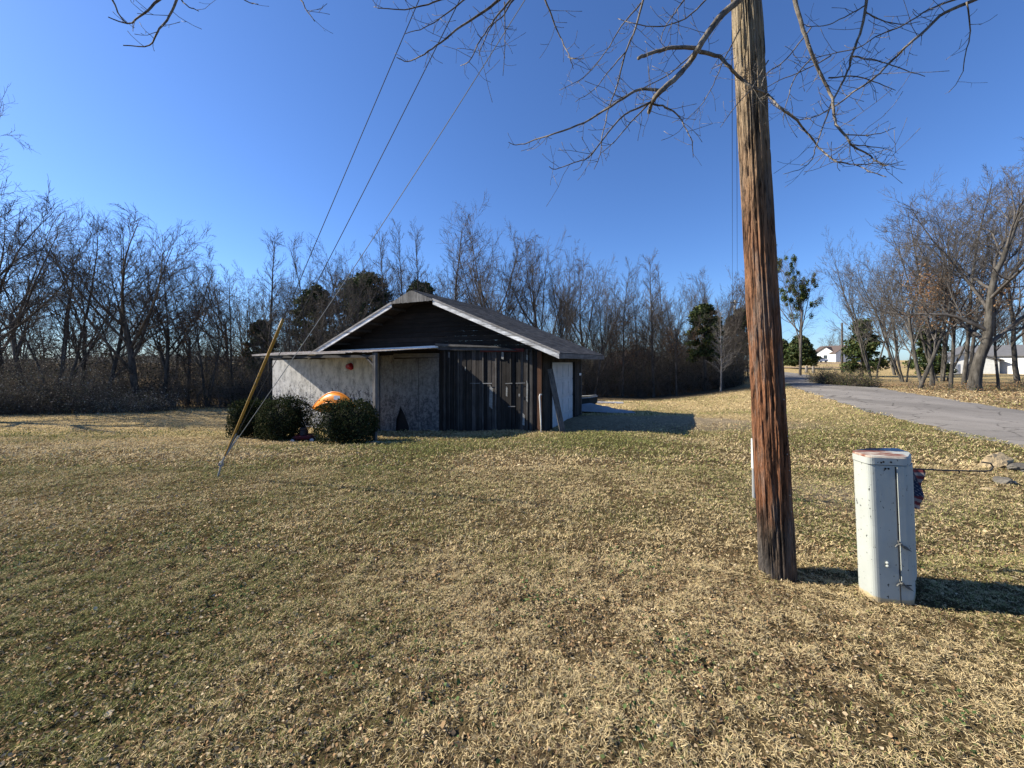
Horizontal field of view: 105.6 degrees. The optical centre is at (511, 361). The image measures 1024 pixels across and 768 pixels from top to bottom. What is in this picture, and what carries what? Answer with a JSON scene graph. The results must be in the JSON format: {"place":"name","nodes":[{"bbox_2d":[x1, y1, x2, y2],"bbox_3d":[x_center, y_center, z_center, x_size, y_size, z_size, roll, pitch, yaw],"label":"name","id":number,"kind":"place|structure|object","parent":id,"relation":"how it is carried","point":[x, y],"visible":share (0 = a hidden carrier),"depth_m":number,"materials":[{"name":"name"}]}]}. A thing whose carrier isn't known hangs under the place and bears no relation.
{"place":"outdoors","nodes":[
{"label":"outdoors","id":0,"kind":"place"},
{"bbox_2d":[0,360,1023,767],"bbox_3d":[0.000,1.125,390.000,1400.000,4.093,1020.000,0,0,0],"label":"ground","id":1,"kind":"structure","parent":0,"point":[594,420],"depth_m":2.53,"materials":[{"name":"plant"}]},
{"bbox_2d":[0,286,74,385],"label":"woodland tree","id":2,"kind":"object","parent":1,"relation":"on","point":[29,339],"visible":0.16,"depth_m":41.08,"materials":[{"name":"brown plant"}]},
{"bbox_2d":[2,289,73,369],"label":"woodland tree","id":3,"kind":"object","parent":1,"relation":"on","point":[42,334],"visible":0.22,"depth_m":38.77,"materials":[{"name":"brown plant"}]},
{"bbox_2d":[0,197,87,389],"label":"bare tree","id":4,"kind":"object","parent":1,"relation":"on","point":[25,330],"visible":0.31,"depth_m":26.71,"materials":[{"name":"brown plant"}]},
{"bbox_2d":[0,84,101,356],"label":"bare tree","id":5,"kind":"object","parent":1,"relation":"on","point":[4,314],"visible":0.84,"depth_m":21.21,"materials":[{"name":"brown plant"}]},
{"bbox_2d":[0,172,113,384],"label":"bare tree","id":6,"kind":"object","parent":1,"relation":"on","point":[3,282],"visible":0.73,"depth_m":23.65,"materials":[{"name":"brown plant"}]},
{"bbox_2d":[0,212,171,397],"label":"bare tree","id":7,"kind":"object","parent":1,"relation":"on","point":[67,313],"visible":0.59,"depth_m":25.39,"materials":[{"name":"brown plant"}]},
{"bbox_2d":[29,222,153,403],"bbox_3d":[-29.840,-3.406,27.723,8.495,13.845,6.713,0,0,38],"label":"bare tree","id":8,"kind":"object","parent":1,"relation":"on","point":[85,335],"visible":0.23,"depth_m":27.40,"materials":[{"name":"brown plant"}]},
{"bbox_2d":[75,297,145,382],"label":"woodland tree","id":9,"kind":"object","parent":1,"relation":"on","point":[123,349],"visible":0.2,"depth_m":36.00,"materials":[{"name":"brown plant"}]},
{"bbox_2d":[0,179,225,399],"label":"bare tree","id":10,"kind":"object","parent":1,"relation":"on","point":[130,344],"visible":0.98,"depth_m":22.96,"materials":[{"name":"brown plant"}]},
{"bbox_2d":[66,206,217,407],"bbox_3d":[-26.488,-3.096,27.387,6.994,13.203,6.924,0,0,21],"label":"bare tree","id":11,"kind":"object","parent":1,"relation":"on","point":[118,350],"visible":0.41,"depth_m":26.71,"materials":[{"name":"brown plant"}]},
{"bbox_2d":[107,222,240,405],"bbox_3d":[-22.937,-3.091,26.598,7.453,13.176,9.433,0,0,-42],"label":"bare tree","id":12,"kind":"object","parent":1,"relation":"on","point":[160,351],"visible":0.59,"depth_m":26.31,"materials":[{"name":"brown plant"}]},
{"bbox_2d":[121,249,231,403],"bbox_3d":[-22.750,-2.259,26.746,5.719,11.396,5.662,0,0,-41],"label":"bare tree","id":13,"kind":"object","parent":1,"relation":"on","point":[170,343],"visible":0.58,"depth_m":26.43,"materials":[{"name":"brown plant"}]},
{"bbox_2d":[155,255,242,406],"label":"bare tree","id":14,"kind":"object","parent":1,"relation":"on","point":[199,350],"visible":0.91,"depth_m":25.39,"materials":[{"name":"brown plant"}]},
{"bbox_2d":[154,245,244,382],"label":"woodland tree","id":15,"kind":"object","parent":1,"relation":"on","point":[214,286],"visible":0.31,"depth_m":37.12,"materials":[{"name":"brown plant"}]},
{"bbox_2d":[201,265,259,394],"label":"bare tree","id":16,"kind":"object","parent":1,"relation":"on","point":[229,332],"visible":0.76,"depth_m":27.55,"materials":[{"name":"brown plant"}]},
{"bbox_2d":[195,271,269,377],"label":"woodland tree","id":17,"kind":"object","parent":1,"relation":"on","point":[251,316],"visible":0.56,"depth_m":35.44,"materials":[{"name":"brown plant"}]},
{"bbox_2d":[225,398,261,438],"bbox_3d":[-8.352,1.762,12.205,0.928,1.293,0.955,0,0,0],"label":"clipped bush","id":18,"kind":"object","parent":1,"relation":"on","point":[238,407],"visible":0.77,"depth_m":11.98,"materials":[{"name":"green plant"}]},
{"bbox_2d":[221,260,282,385],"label":"woodland tree","id":19,"kind":"object","parent":1,"relation":"on","point":[253,301],"visible":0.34,"depth_m":38.00,"materials":[{"name":"brown plant"}]},
{"bbox_2d":[242,319,278,387],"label":"pine tree","id":20,"kind":"object","parent":1,"relation":"on","point":[259,336],"visible":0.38,"depth_m":35.21,"materials":[{"name":"green plant"}]},
{"bbox_2d":[233,228,297,381],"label":"bare tree","id":21,"kind":"object","parent":1,"relation":"on","point":[272,299],"visible":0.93,"depth_m":29.70,"materials":[{"name":"brown plant"}]},
{"bbox_2d":[252,390,313,441],"bbox_3d":[-6.903,1.617,11.604,1.524,1.453,1.561,0,0,0],"label":"clipped bush","id":22,"kind":"object","parent":1,"relation":"on","point":[276,422],"visible":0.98,"depth_m":11.25,"materials":[{"name":"green plant"}]},
{"bbox_2d":[267,259,320,350],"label":"woodland tree","id":23,"kind":"object","parent":1,"relation":"on","point":[312,321],"visible":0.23,"depth_m":38.19,"materials":[{"name":"brown plant"}]},
{"bbox_2d":[260,258,335,351],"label":"bare tree","id":24,"kind":"object","parent":1,"relation":"on","point":[287,347],"visible":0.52,"depth_m":31.02,"materials":[{"name":"brown plant"}]},
{"bbox_2d":[289,416,323,442],"bbox_3d":[-5.864,1.900,11.290,0.953,0.863,0.552,0,0,-15],"label":"push mower","id":25,"kind":"object","parent":1,"relation":"on","point":[304,434],"visible":0.7,"depth_m":11.13,"materials":[{"name":"red metal"}]},
{"bbox_2d":[287,283,337,350],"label":"pine tree","id":26,"kind":"object","parent":1,"relation":"on","point":[307,293],"visible":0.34,"depth_m":35.16,"materials":[{"name":"green plant"}]},
{"bbox_2d":[256,232,376,350],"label":"bare tree","id":27,"kind":"object","parent":1,"relation":"on","point":[331,315],"visible":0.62,"depth_m":30.98,"materials":[{"name":"brown plant"}]},
{"bbox_2d":[312,391,354,411],"bbox_3d":[-5.561,1.274,11.996,1.635,0.664,0.203,0,0,16],"label":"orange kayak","id":28,"kind":"object","parent":1,"relation":"on","point":[332,396],"visible":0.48,"depth_m":11.97,"materials":[{"name":"plastic"}]},
{"bbox_2d":[308,396,379,444],"bbox_3d":[-4.450,1.582,10.670,1.732,1.300,1.800,0,0,0],"label":"clipped bush","id":29,"kind":"object","parent":1,"relation":"on","point":[345,421],"visible":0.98,"depth_m":10.18,"materials":[{"name":"green plant"}]},
{"bbox_2d":[308,235,389,339],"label":"bare tree","id":30,"kind":"object","parent":1,"relation":"on","point":[336,304],"visible":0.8,"depth_m":28.89,"materials":[{"name":"brown plant"}]},
{"bbox_2d":[335,253,377,336],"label":"bare tree","id":31,"kind":"object","parent":1,"relation":"on","point":[362,292],"visible":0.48,"depth_m":32.62,"materials":[{"name":"brown plant"}]},
{"bbox_2d":[327,270,393,332],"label":"pine tree","id":32,"kind":"object","parent":1,"relation":"on","point":[363,305],"visible":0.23,"depth_m":35.75,"materials":[{"name":"green plant"}]},
{"bbox_2d":[314,254,406,333],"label":"woodland tree","id":33,"kind":"object","parent":1,"relation":"on","point":[355,273],"visible":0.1,"depth_m":36.11,"materials":[{"name":"brown plant"}]},
{"bbox_2d":[362,223,398,311],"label":"bare tree","id":34,"kind":"object","parent":1,"relation":"on","point":[378,287],"visible":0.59,"depth_m":35.06,"materials":[{"name":"brown plant"}]},
{"bbox_2d":[381,217,410,300],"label":"bare tree","id":35,"kind":"object","parent":1,"relation":"on","point":[391,267],"visible":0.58,"depth_m":35.32,"materials":[{"name":"brown plant"}]},
{"bbox_2d":[0,247,827,414],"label":"undergrowth","id":36,"kind":"object","parent":1,"relation":"on","point":[645,374],"depth_m":27.42,"materials":[{"name":"plant"}]},
{"bbox_2d":[404,216,430,293],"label":"bare tree","id":37,"kind":"object","parent":1,"relation":"on","point":[417,272],"visible":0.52,"depth_m":35.09,"materials":[{"name":"brown plant"}]},
{"bbox_2d":[389,259,454,298],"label":"woodland tree","id":38,"kind":"object","parent":1,"relation":"on","point":[423,272],"visible":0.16,"depth_m":45.26,"materials":[{"name":"brown plant"}]},
{"bbox_2d":[252,289,603,440],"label":"wooden shed","id":39,"kind":"structure","parent":1,"relation":"on","point":[410,370],"depth_m":13.91,"materials":[{"name":"wood"}]},
{"bbox_2d":[394,358,438,430],"bbox_3d":[-3.533,1.540,14.316,2.090,3.320,0.025,0,0,26],"label":"hatch door","id":40,"kind":"structure","parent":39,"relation":"in","point":[405,370],"depth_m":14.27,"materials":[{"name":"wood"}]},
{"bbox_2d":[552,362,572,427],"bbox_3d":[1.796,1.298,14.056,0.067,2.505,2.570,0,0,26],"label":"garage door","id":41,"kind":"structure","parent":39,"relation":"in","point":[563,371],"depth_m":14.24,"materials":[{"name":"metal"}]},
{"bbox_2d":[418,213,486,325],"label":"bare tree","id":42,"kind":"object","parent":1,"relation":"on","point":[456,284],"visible":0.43,"depth_m":33.20,"materials":[{"name":"brown plant"}]},
{"bbox_2d":[437,246,502,340],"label":"woodland tree","id":43,"kind":"object","parent":1,"relation":"on","point":[470,284],"visible":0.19,"depth_m":41.76,"materials":[{"name":"brown plant"}]},
{"bbox_2d":[439,193,542,345],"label":"bare tree","id":44,"kind":"object","parent":1,"relation":"on","point":[479,287],"visible":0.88,"depth_m":30.23,"materials":[{"name":"brown plant"}]},
{"bbox_2d":[457,216,543,321],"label":"bare tree","id":45,"kind":"object","parent":1,"relation":"on","point":[509,309],"visible":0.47,"depth_m":32.51,"materials":[{"name":"brown plant"}]},
{"bbox_2d":[0,439,1023,767],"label":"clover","id":46,"kind":"object","parent":1,"relation":"on","point":[498,739],"visible":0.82,"depth_m":2.09,"materials":[{"name":"green plant"}]},
{"bbox_2d":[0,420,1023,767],"bbox_3d":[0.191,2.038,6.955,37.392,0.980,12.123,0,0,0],"label":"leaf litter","id":47,"kind":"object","parent":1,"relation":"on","point":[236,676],"visible":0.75,"depth_m":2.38,"materials":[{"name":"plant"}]},
{"bbox_2d":[491,230,570,329],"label":"bare tree","id":48,"kind":"object","parent":1,"relation":"on","point":[534,305],"visible":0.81,"depth_m":31.48,"materials":[{"name":"brown plant"}]},
{"bbox_2d":[513,264,591,343],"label":"woodland tree","id":49,"kind":"object","parent":1,"relation":"on","point":[576,307],"visible":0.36,"depth_m":34.93,"materials":[{"name":"brown plant"}]},
{"bbox_2d":[108,0,997,206],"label":"overhanging tree","id":50,"kind":"object","parent":1,"relation":"on","point":[724,12],"visible":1,"depth_m":2.62,"materials":[{"name":"brown plant"}]},
{"bbox_2d":[547,369,564,432],"bbox_3d":[1.377,1.228,12.075,0.616,1.988,0.171,0,0,44],"label":"leaning plank","id":51,"kind":"object","parent":1,"relation":"on","point":[556,400],"visible":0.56,"depth_m":12.06,"materials":[{"name":"wood"}]},
{"bbox_2d":[524,241,589,344],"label":"bare tree","id":52,"kind":"object","parent":1,"relation":"on","point":[566,307],"visible":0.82,"depth_m":31.50,"materials":[{"name":"brown plant"}]},
{"bbox_2d":[543,253,617,388],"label":"woodland tree","id":53,"kind":"object","parent":1,"relation":"on","point":[585,296],"visible":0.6,"depth_m":36.48,"materials":[{"name":"brown plant"}]},
{"bbox_2d":[575,285,626,387],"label":"woodland tree","id":54,"kind":"object","parent":1,"relation":"on","point":[602,325],"visible":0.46,"depth_m":36.62,"materials":[{"name":"brown plant"}]},
{"bbox_2d":[581,272,627,360],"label":"woodland tree","id":55,"kind":"object","parent":1,"relation":"on","point":[598,317],"visible":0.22,"depth_m":47.37,"materials":[{"name":"brown plant"}]},
{"bbox_2d":[582,262,635,394],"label":"bare tree","id":56,"kind":"object","parent":1,"relation":"on","point":[609,326],"visible":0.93,"depth_m":30.41,"materials":[{"name":"brown plant"}]},
{"bbox_2d":[582,403,635,412],"bbox_3d":[3.950,2.019,17.000,2.756,0.345,1.243,0,0,10],"label":"tarp","id":57,"kind":"object","parent":1,"relation":"on","point":[589,407],"visible":0.84,"depth_m":16.73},
{"bbox_2d":[602,257,644,396],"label":"bare tree","id":58,"kind":"object","parent":1,"relation":"on","point":[620,338],"visible":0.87,"depth_m":30.54,"materials":[{"name":"brown plant"}]},
{"bbox_2d":[607,260,660,396],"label":"bare tree","id":59,"kind":"object","parent":1,"relation":"on","point":[636,319],"visible":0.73,"depth_m":30.84,"materials":[{"name":"brown plant"}]},
{"bbox_2d":[605,291,673,368],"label":"woodland tree","id":60,"kind":"object","parent":1,"relation":"on","point":[643,324],"visible":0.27,"depth_m":38.44,"materials":[{"name":"brown plant"}]},
{"bbox_2d":[629,248,681,396],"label":"bare tree","id":61,"kind":"object","parent":1,"relation":"on","point":[652,326],"visible":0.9,"depth_m":30.71,"materials":[{"name":"brown plant"}]},
{"bbox_2d":[634,287,682,384],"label":"woodland tree","id":62,"kind":"object","parent":1,"relation":"on","point":[665,315],"visible":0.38,"depth_m":37.84,"materials":[{"name":"brown plant"}]},
{"bbox_2d":[644,266,677,360],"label":"woodland tree","id":63,"kind":"object","parent":1,"relation":"on","point":[661,309],"visible":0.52,"depth_m":37.56,"materials":[{"name":"brown plant"}]},
{"bbox_2d":[654,274,718,395],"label":"bare tree","id":64,"kind":"object","parent":1,"relation":"on","point":[677,333],"visible":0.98,"depth_m":29.83,"materials":[{"name":"brown plant"}]},
{"bbox_2d":[682,271,719,346],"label":"bare tree","id":65,"kind":"object","parent":1,"relation":"on","point":[704,299],"visible":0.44,"depth_m":38.62,"materials":[{"name":"brown plant"}]},
{"bbox_2d":[684,303,725,390],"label":"pine tree","id":66,"kind":"object","parent":1,"relation":"on","point":[697,310],"visible":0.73,"depth_m":30.54,"materials":[{"name":"green plant"}]},
{"bbox_2d":[681,265,746,348],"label":"woodland tree","id":67,"kind":"object","parent":1,"relation":"on","point":[732,307],"visible":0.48,"depth_m":37.71,"materials":[{"name":"brown plant"}]},
{"bbox_2d":[699,307,738,391],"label":"sapling","id":68,"kind":"object","parent":1,"relation":"on","point":[721,350],"visible":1,"depth_m":28.36,"materials":[{"name":"brown plant"}]},
{"bbox_2d":[696,269,746,342],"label":"woodland tree","id":69,"kind":"object","parent":1,"relation":"on","point":[740,310],"visible":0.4,"depth_m":38.52,"materials":[{"name":"brown plant"}]},
{"bbox_2d":[721,301,746,378],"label":"bare tree","id":70,"kind":"object","parent":1,"relation":"on","point":[735,324],"visible":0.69,"depth_m":33.14,"materials":[{"name":"brown plant"}]},
{"bbox_2d":[731,0,797,582],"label":"utility pole","id":71,"kind":"object","parent":1,"relation":"on","point":[776,540],"visible":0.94,"depth_m":2.86,"materials":[{"name":"wood"}]},
{"bbox_2d":[220,0,418,464],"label":"guy wire","id":72,"kind":"object","parent":71,"relation":"attached to","point":[262,368],"visible":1,"depth_m":5.14,"materials":[{"name":"metal"}]},
{"bbox_2d":[221,0,459,461],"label":"guy wire","id":73,"kind":"object","parent":71,"relation":"attached to","point":[345,227],"visible":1,"depth_m":4.59,"materials":[{"name":"metal"}]},
{"bbox_2d":[221,0,524,460],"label":"guy wire","id":74,"kind":"object","parent":71,"relation":"attached to","point":[236,439],"visible":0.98,"depth_m":4.36,"materials":[{"name":"metal"}]},
{"bbox_2d":[784,335,821,366],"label":"cedar tree","id":75,"kind":"object","parent":1,"relation":"on","point":[810,357],"visible":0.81,"depth_m":70.88,"materials":[{"name":"green plant"}]},
{"bbox_2d":[776,242,831,374],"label":"mistletoe tree","id":76,"kind":"object","parent":1,"relation":"on","point":[802,296],"visible":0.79,"depth_m":47.07,"materials":[{"name":"green plant"}]},
{"bbox_2d":[815,345,853,361],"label":"house","id":77,"kind":"structure","parent":1,"relation":"on","point":[836,355],"depth_m":124.82,"materials":[{"name":"white"}]},
{"bbox_2d":[799,360,894,386],"bbox_3d":[24.251,1.069,29.146,3.890,2.581,7.267,0,0,0],"label":"roadside shrub","id":78,"kind":"object","parent":1,"relation":"on","point":[834,379],"visible":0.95,"depth_m":27.80,"materials":[{"name":"brown plant"}]},
{"bbox_2d":[808,219,915,379],"bbox_3d":[35.649,-6.247,39.168,9.915,16.926,6.946,0,0,30],"label":"bare tree","id":79,"kind":"object","parent":1,"relation":"on","point":[865,357],"visible":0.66,"depth_m":38.78,"materials":[{"name":"grey plant"}]},
{"bbox_2d":[839,318,892,376],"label":"pine tree","id":80,"kind":"object","parent":1,"relation":"on","point":[852,349],"visible":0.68,"depth_m":43.45,"materials":[{"name":"green plant"}]},
{"bbox_2d":[839,229,918,374],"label":"bare tree","id":81,"kind":"object","parent":1,"relation":"on","point":[891,364],"visible":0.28,"depth_m":49.73,"materials":[{"name":"grey plant"}]},
{"bbox_2d":[852,448,916,604],"bbox_3d":[2.582,1.139,2.658,0.454,1.026,0.289,0,0,0],"label":"cable pedestal","id":82,"kind":"object","parent":1,"relation":"on","point":[885,525],"visible":0.96,"depth_m":2.56,"materials":[{"name":"paint"}]},
{"bbox_2d":[834,227,942,381],"bbox_3d":[33.040,-5.006,33.960,8.346,14.248,5.848,0,0,-1],"label":"bare tree","id":83,"kind":"object","parent":1,"relation":"on","point":[900,376],"visible":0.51,"depth_m":33.68,"materials":[{"name":"grey plant"}]},
{"bbox_2d":[853,205,959,382],"bbox_3d":[28.571,-4.279,28.310,5.428,12.952,5.414,0,0,-27],"label":"bare tree","id":84,"kind":"object","parent":1,"relation":"on","point":[913,353],"visible":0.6,"depth_m":28.30,"materials":[{"name":"grey plant"}]},
{"bbox_2d":[869,199,968,385],"bbox_3d":[29.999,-4.852,28.499,5.164,13.987,4.959,-3,1,-11],"label":"bare tree","id":85,"kind":"object","parent":1,"relation":"on","point":[931,371],"visible":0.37,"depth_m":28.09,"materials":[{"name":"grey plant"}]},
{"bbox_2d":[902,323,957,374],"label":"pine tree","id":86,"kind":"object","parent":1,"relation":"on","point":[922,359],"visible":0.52,"depth_m":49.44,"materials":[{"name":"green plant"}]},
{"bbox_2d":[838,137,1023,390],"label":"oak tree","id":87,"kind":"object","parent":1,"relation":"on","point":[986,339],"visible":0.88,"depth_m":23.23,"materials":[{"name":"grey plant"}]},
{"bbox_2d":[853,187,1023,381],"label":"bare tree","id":88,"kind":"object","parent":1,"relation":"on","point":[943,361],"visible":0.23,"depth_m":33.01,"materials":[{"name":"grey plant"}]},
{"bbox_2d":[874,383,1023,409],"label":"verge leaves","id":89,"kind":"object","parent":1,"relation":"on","point":[976,397],"visible":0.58,"depth_m":21.48,"materials":[{"name":"brown plant"}]},
{"bbox_2d":[876,165,1023,388],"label":"bare tree","id":90,"kind":"object","parent":1,"relation":"on","point":[952,333],"visible":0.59,"depth_m":25.42,"materials":[{"name":"grey plant"}]},
{"bbox_2d":[913,461,993,472],"bbox_3d":[3.370,1.244,3.050,0.820,0.914,0.011,0,0,0],"label":"garden flag stand","id":91,"kind":"object","parent":1,"relation":"on","point":[991,469],"visible":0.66,"depth_m":3.05,"materials":[{"name":"metal"}]},
{"bbox_2d":[913,470,925,508],"bbox_3d":[3.100,1.019,3.051,0.270,0.334,0.062,0,0,0],"label":"garden flag","id":92,"kind":"object","parent":91,"relation":"hanging from","point":[918,476],"visible":0.27,"depth_m":3.05,"materials":[{"name":"fabric"}]},
{"bbox_2d":[896,374,1023,390],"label":"grove leaves","id":93,"kind":"object","parent":1,"relation":"on","point":[1004,386],"visible":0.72,"depth_m":24.11,"materials":[{"name":"brown plant"}]},
{"bbox_2d":[897,186,1023,387],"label":"bare tree","id":94,"kind":"object","parent":1,"relation":"on","point":[944,323],"visible":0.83,"depth_m":24.47,"materials":[{"name":"grey plant"}]},
{"bbox_2d":[898,373,1023,390],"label":"grove undergrowth","id":95,"kind":"object","parent":1,"relation":"on","point":[962,385],"visible":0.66,"depth_m":24.34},
{"bbox_2d":[916,154,1023,385],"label":"bare tree","id":96,"kind":"object","parent":1,"relation":"on","point":[1015,368],"visible":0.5,"depth_m":28.20,"materials":[{"name":"grey plant"}]},
{"bbox_2d":[937,351,1004,373],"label":"barn","id":97,"kind":"structure","parent":1,"relation":"on","point":[989,367],"depth_m":53.05,"materials":[{"name":"white"}]},
{"bbox_2d":[938,164,1022,384],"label":"bare tree","id":98,"kind":"object","parent":1,"relation":"on","point":[966,356],"visible":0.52,"depth_m":28.50,"materials":[{"name":"grey plant"}]},
{"bbox_2d":[947,345,1023,373],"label":"barn","id":99,"kind":"structure","parent":1,"relation":"on","point":[1005,354],"depth_m":52.52,"materials":[{"name":"white"}]},
{"bbox_2d":[957,176,1023,378],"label":"bare tree","id":100,"kind":"object","parent":1,"relation":"on","point":[973,347],"visible":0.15,"depth_m":37.61,"materials":[{"name":"grey plant"}]},
{"bbox_2d":[962,217,1023,389],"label":"bare tree","id":101,"kind":"object","parent":1,"relation":"on","point":[995,358],"visible":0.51,"depth_m":24.02,"materials":[{"name":"grey plant"}]},
{"bbox_2d":[965,299,1023,344],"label":"distant tree","id":102,"kind":"object","parent":1,"relation":"on","point":[1004,340],"visible":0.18,"depth_m":70.75,"materials":[{"name":"brown plant"}]},
{"bbox_2d":[977,452,1013,468],"bbox_3d":[7.822,1.660,6.289,0.470,0.351,0.258,0,0,-17],"label":"rock","id":103,"kind":"object","parent":1,"relation":"on","point":[1001,460],"visible":0.6,"depth_m":6.24,"materials":[{"name":"stone"}]},
{"bbox_2d":[0,0,1023,359],"label":"sky","id":104,"kind":"structure","parent":0,"point":[246,122],"materials":[{"name":"blue"}]},
{"bbox_2d":[745,368,1023,446],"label":"road","id":105,"kind":"structure","parent":0,"point":[1000,424],"depth_m":14.09,"materials":[{"name":"asphalt"}]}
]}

